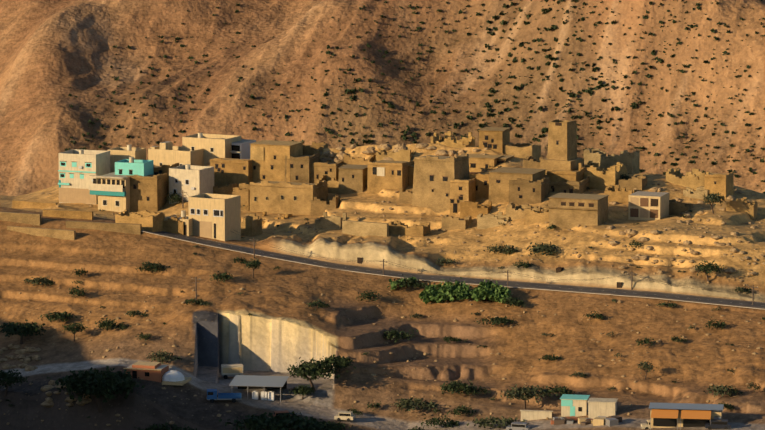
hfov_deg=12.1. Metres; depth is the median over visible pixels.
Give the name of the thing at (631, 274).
utility pole
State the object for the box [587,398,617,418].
white hut
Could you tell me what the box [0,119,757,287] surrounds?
village houses
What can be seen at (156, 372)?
small building
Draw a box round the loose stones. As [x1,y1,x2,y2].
[0,154,764,425]
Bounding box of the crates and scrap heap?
[551,415,621,426]
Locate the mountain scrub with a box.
[65,0,764,193]
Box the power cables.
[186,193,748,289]
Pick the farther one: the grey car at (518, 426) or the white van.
the white van
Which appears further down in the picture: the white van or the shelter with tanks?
the white van
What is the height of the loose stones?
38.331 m
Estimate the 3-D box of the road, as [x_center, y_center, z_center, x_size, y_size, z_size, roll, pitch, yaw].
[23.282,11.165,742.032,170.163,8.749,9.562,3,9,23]
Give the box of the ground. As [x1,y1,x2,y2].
[0,0,764,429]
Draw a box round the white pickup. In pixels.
[641,420,649,429]
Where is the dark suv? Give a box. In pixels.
[705,419,730,429]
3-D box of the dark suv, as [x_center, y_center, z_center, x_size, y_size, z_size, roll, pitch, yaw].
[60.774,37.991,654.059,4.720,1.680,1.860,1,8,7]
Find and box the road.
[141,230,764,309]
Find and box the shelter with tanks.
[229,375,288,402]
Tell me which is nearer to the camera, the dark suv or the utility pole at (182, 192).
the dark suv
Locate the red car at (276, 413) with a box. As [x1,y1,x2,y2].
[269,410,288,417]
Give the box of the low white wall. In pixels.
[520,410,552,420]
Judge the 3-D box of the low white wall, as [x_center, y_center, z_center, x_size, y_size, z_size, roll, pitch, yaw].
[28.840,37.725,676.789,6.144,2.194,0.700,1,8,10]
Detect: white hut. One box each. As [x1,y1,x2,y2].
[560,394,589,416]
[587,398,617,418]
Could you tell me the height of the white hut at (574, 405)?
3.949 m
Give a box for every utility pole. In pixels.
[180,190,186,207]
[191,277,200,299]
[627,272,636,289]
[750,285,757,304]
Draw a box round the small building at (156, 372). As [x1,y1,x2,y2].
[124,361,190,385]
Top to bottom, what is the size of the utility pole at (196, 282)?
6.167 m
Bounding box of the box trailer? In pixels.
[221,364,242,378]
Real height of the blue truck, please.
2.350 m
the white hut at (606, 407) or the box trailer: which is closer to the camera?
the white hut at (606, 407)
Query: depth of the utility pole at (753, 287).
720.86 m
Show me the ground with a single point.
(54, 54)
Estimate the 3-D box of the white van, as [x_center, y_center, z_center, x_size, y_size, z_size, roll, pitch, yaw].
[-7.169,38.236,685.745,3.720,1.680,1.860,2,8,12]
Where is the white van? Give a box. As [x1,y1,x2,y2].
[334,411,354,421]
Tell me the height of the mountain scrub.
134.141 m
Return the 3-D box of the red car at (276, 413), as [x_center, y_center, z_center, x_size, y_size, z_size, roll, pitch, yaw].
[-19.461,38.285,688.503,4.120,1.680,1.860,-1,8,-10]
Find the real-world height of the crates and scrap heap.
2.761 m
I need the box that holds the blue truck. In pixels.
[207,389,241,402]
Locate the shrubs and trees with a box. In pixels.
[0,165,764,429]
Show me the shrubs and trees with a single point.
(97, 383)
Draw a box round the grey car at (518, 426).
[506,422,530,429]
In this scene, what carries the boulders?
on the ground
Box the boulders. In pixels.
[0,143,764,407]
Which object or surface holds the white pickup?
on the ground

